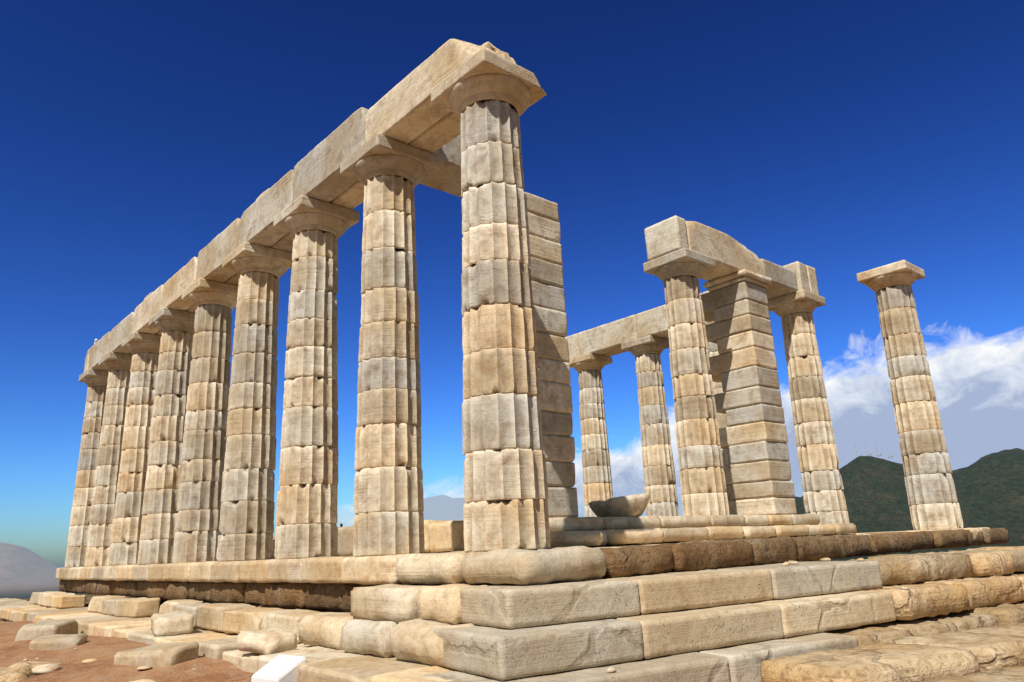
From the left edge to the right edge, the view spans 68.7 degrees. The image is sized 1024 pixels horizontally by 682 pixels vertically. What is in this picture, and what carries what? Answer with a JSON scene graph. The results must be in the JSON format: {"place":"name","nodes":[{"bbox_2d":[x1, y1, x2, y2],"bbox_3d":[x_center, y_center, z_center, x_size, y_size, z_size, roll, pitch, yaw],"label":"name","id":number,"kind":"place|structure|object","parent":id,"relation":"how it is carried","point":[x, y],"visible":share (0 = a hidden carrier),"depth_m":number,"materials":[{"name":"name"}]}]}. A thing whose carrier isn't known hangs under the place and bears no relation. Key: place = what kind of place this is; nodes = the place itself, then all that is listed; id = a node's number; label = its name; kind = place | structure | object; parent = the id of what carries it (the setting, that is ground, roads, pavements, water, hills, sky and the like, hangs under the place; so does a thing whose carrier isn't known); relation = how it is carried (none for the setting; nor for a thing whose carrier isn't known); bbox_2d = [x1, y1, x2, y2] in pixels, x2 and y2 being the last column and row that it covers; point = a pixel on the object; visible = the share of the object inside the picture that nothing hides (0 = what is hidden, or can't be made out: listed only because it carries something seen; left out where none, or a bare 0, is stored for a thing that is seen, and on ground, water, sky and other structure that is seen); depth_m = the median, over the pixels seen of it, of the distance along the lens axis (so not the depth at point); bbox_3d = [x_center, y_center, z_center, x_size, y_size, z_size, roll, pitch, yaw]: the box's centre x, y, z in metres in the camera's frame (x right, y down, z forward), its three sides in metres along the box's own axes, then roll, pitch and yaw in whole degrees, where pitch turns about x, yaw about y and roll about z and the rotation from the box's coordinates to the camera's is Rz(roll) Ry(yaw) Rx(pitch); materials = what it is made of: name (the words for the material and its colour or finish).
{"place":"outdoors","nodes":[
{"label":"outdoors","id":0,"kind":"place"},
{"bbox_2d":[0,448,1023,681],"bbox_3d":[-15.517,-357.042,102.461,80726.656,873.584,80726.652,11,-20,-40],"label":"terrain","id":1,"kind":"structure","parent":0,"point":[989,488],"depth_m":1096.96,"materials":[{"name":"soil"}]},
{"bbox_2d":[0,661,62,681],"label":"bedrock outcrops","id":2,"kind":"object","parent":1,"relation":"on","point":[17,672],"visible":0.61,"depth_m":9.57,"materials":[{"name":"stone"}]},
{"bbox_2d":[0,584,477,681],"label":"stone slabs","id":3,"kind":"structure","parent":1,"relation":"on","point":[382,633],"depth_m":9.40,"materials":[{"name":"beige stone"}]},
{"bbox_2d":[0,580,488,621],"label":"foundation course","id":4,"kind":"object","parent":1,"relation":"on","point":[317,596],"visible":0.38,"depth_m":12.90,"materials":[{"name":"brown stone"}]},
{"bbox_2d":[251,654,305,681],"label":"info plaque","id":5,"kind":"object","parent":1,"relation":"on","point":[281,668],"visible":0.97,"depth_m":7.96,"materials":[{"name":"stone"}]},
{"bbox_2d":[23,558,908,681],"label":"loose stones","id":6,"kind":"object","parent":1,"relation":"on","point":[45,668],"visible":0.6,"depth_m":9.73,"materials":[{"name":"stone"}]},
{"bbox_2d":[417,561,895,681],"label":"stone steps","id":7,"kind":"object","parent":1,"relation":"on","point":[737,624],"visible":0.91,"depth_m":7.44,"materials":[{"name":"stone"}]},
{"bbox_2d":[55,527,989,584],"bbox_3d":[-1.775,5.703,19.678,13.896,0.404,21.765,11,-20,-40],"label":"stylobate","id":8,"kind":"object","parent":7,"relation":"on","point":[541,566],"visible":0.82,"depth_m":9.31,"materials":[{"name":"stone"}]},
{"bbox_2d":[65,369,108,566],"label":"column","id":9,"kind":"structure","parent":8,"relation":"on","point":[95,381],"depth_m":23.54,"materials":[{"name":"stone"}]},
{"bbox_2d":[85,352,131,566],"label":"column","id":10,"kind":"structure","parent":8,"relation":"on","point":[116,365],"depth_m":21.72,"materials":[{"name":"stone"}]},
{"bbox_2d":[109,332,161,565],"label":"column","id":11,"kind":"structure","parent":8,"relation":"on","point":[143,348],"depth_m":19.90,"materials":[{"name":"stone"}]},
{"bbox_2d":[137,307,194,564],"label":"column","id":12,"kind":"structure","parent":8,"relation":"on","point":[175,327],"depth_m":18.10,"materials":[{"name":"stone"}]},
{"bbox_2d":[172,278,237,562],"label":"column","id":13,"kind":"structure","parent":8,"relation":"on","point":[197,533],"depth_m":16.30,"materials":[{"name":"stone"}]},
{"bbox_2d":[216,242,292,561],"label":"column","id":14,"kind":"structure","parent":8,"relation":"on","point":[246,525],"depth_m":14.46,"materials":[{"name":"stone"}]},
{"bbox_2d":[273,195,358,558],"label":"column","id":15,"kind":"structure","parent":8,"relation":"on","point":[306,513],"depth_m":12.63,"materials":[{"name":"stone"}]},
{"bbox_2d":[340,133,439,555],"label":"column","id":16,"kind":"structure","parent":8,"relation":"on","point":[389,173],"depth_m":10.80,"materials":[{"name":"stone"}]},
{"bbox_2d":[431,48,550,551],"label":"column","id":17,"kind":"structure","parent":8,"relation":"on","point":[488,97],"depth_m":8.96,"materials":[{"name":"stone"}]},
{"bbox_2d":[84,39,515,371],"bbox_3d":[-6.953,-1.624,17.593,0.991,1.002,21.190,11,-20,-40],"label":"architrave","id":18,"kind":"object","parent":17,"relation":"on","point":[406,110],"visible":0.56,"depth_m":12.95,"materials":[{"name":"stone"}]},
{"bbox_2d":[569,353,612,516],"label":"column","id":19,"kind":"structure","parent":8,"relation":"on","point":[596,465],"depth_m":24.56,"materials":[{"name":"stone"}]},
{"bbox_2d":[621,335,678,515],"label":"column","id":20,"kind":"structure","parent":8,"relation":"on","point":[658,465],"depth_m":22.66,"materials":[{"name":"stone"}]},
{"bbox_2d":[705,321,730,500],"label":"column","id":21,"kind":"structure","parent":8,"relation":"on","point":[717,387],"depth_m":20.84,"materials":[{"name":"stone"}]},
{"bbox_2d":[564,261,818,367],"bbox_3d":[4.239,-0.377,23.798,0.959,0.847,11.083,11,-20,-40],"label":"architrave","id":22,"kind":"object","parent":21,"relation":"on","point":[607,339],"visible":0.34,"depth_m":23.70,"materials":[{"name":"stone"}]},
{"bbox_2d":[768,290,849,524],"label":"column","id":23,"kind":"structure","parent":8,"relation":"on","point":[823,489],"depth_m":18.96,"materials":[{"name":"stone"}]},
{"bbox_2d":[599,528,1008,577],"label":"stone step","id":24,"kind":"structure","parent":7,"relation":"on","point":[688,556],"depth_m":10.51,"materials":[{"name":"brown stone"}]},
{"bbox_2d":[856,260,962,529],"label":"column","id":25,"kind":"structure","parent":24,"relation":"on","point":[933,503],"depth_m":17.10,"materials":[{"name":"stone"}]},
{"bbox_2d":[855,441,892,457],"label":"antenna masts","id":26,"kind":"object","parent":1,"relation":"on","point":[868,454],"visible":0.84,"depth_m":1253.19,"materials":[{"name":"metal"}]},
{"bbox_2d":[760,546,1023,681],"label":"marble steps","id":27,"kind":"structure","parent":1,"relation":"on","point":[959,616],"depth_m":8.69,"materials":[{"name":"beige stone"}]},
{"bbox_2d":[0,0,1023,566],"label":"sky","id":28,"kind":"structure","parent":0,"point":[840,139],"materials":[{"name":"blue"}]},
{"bbox_2d":[272,514,856,558],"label":"stone blocks","id":29,"kind":"structure","parent":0,"point":[443,536],"depth_m":13.45,"materials":[{"name":"stone"}]},
{"bbox_2d":[524,192,577,517],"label":"pillar","id":30,"kind":"structure","parent":29,"relation":"on","point":[549,306],"depth_m":12.72,"materials":[{"name":"stone"}]},
{"bbox_2d":[588,493,649,516],"bbox_3d":[2.019,3.087,13.828,1.132,0.400,1.058,-16,-16,26],"label":"capital fragment","id":31,"kind":"object","parent":29,"relation":"on","point":[634,505],"visible":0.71,"depth_m":13.46,"materials":[{"name":"stone"}]},
{"bbox_2d":[643,248,729,515],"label":"column","id":32,"kind":"structure","parent":29,"relation":"on","point":[679,272],"depth_m":15.76,"materials":[{"name":"stone"}]},
{"bbox_2d":[419,134,797,298],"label":"pronaos beams","id":33,"kind":"structure","parent":32,"relation":"on","point":[728,254],"depth_m":16.78,"materials":[{"name":"stone"}]},
{"bbox_2d":[701,269,796,514],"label":"pillar","id":34,"kind":"structure","parent":29,"relation":"on","point":[748,403],"depth_m":17.21,"materials":[{"name":"stone"}]}
]}

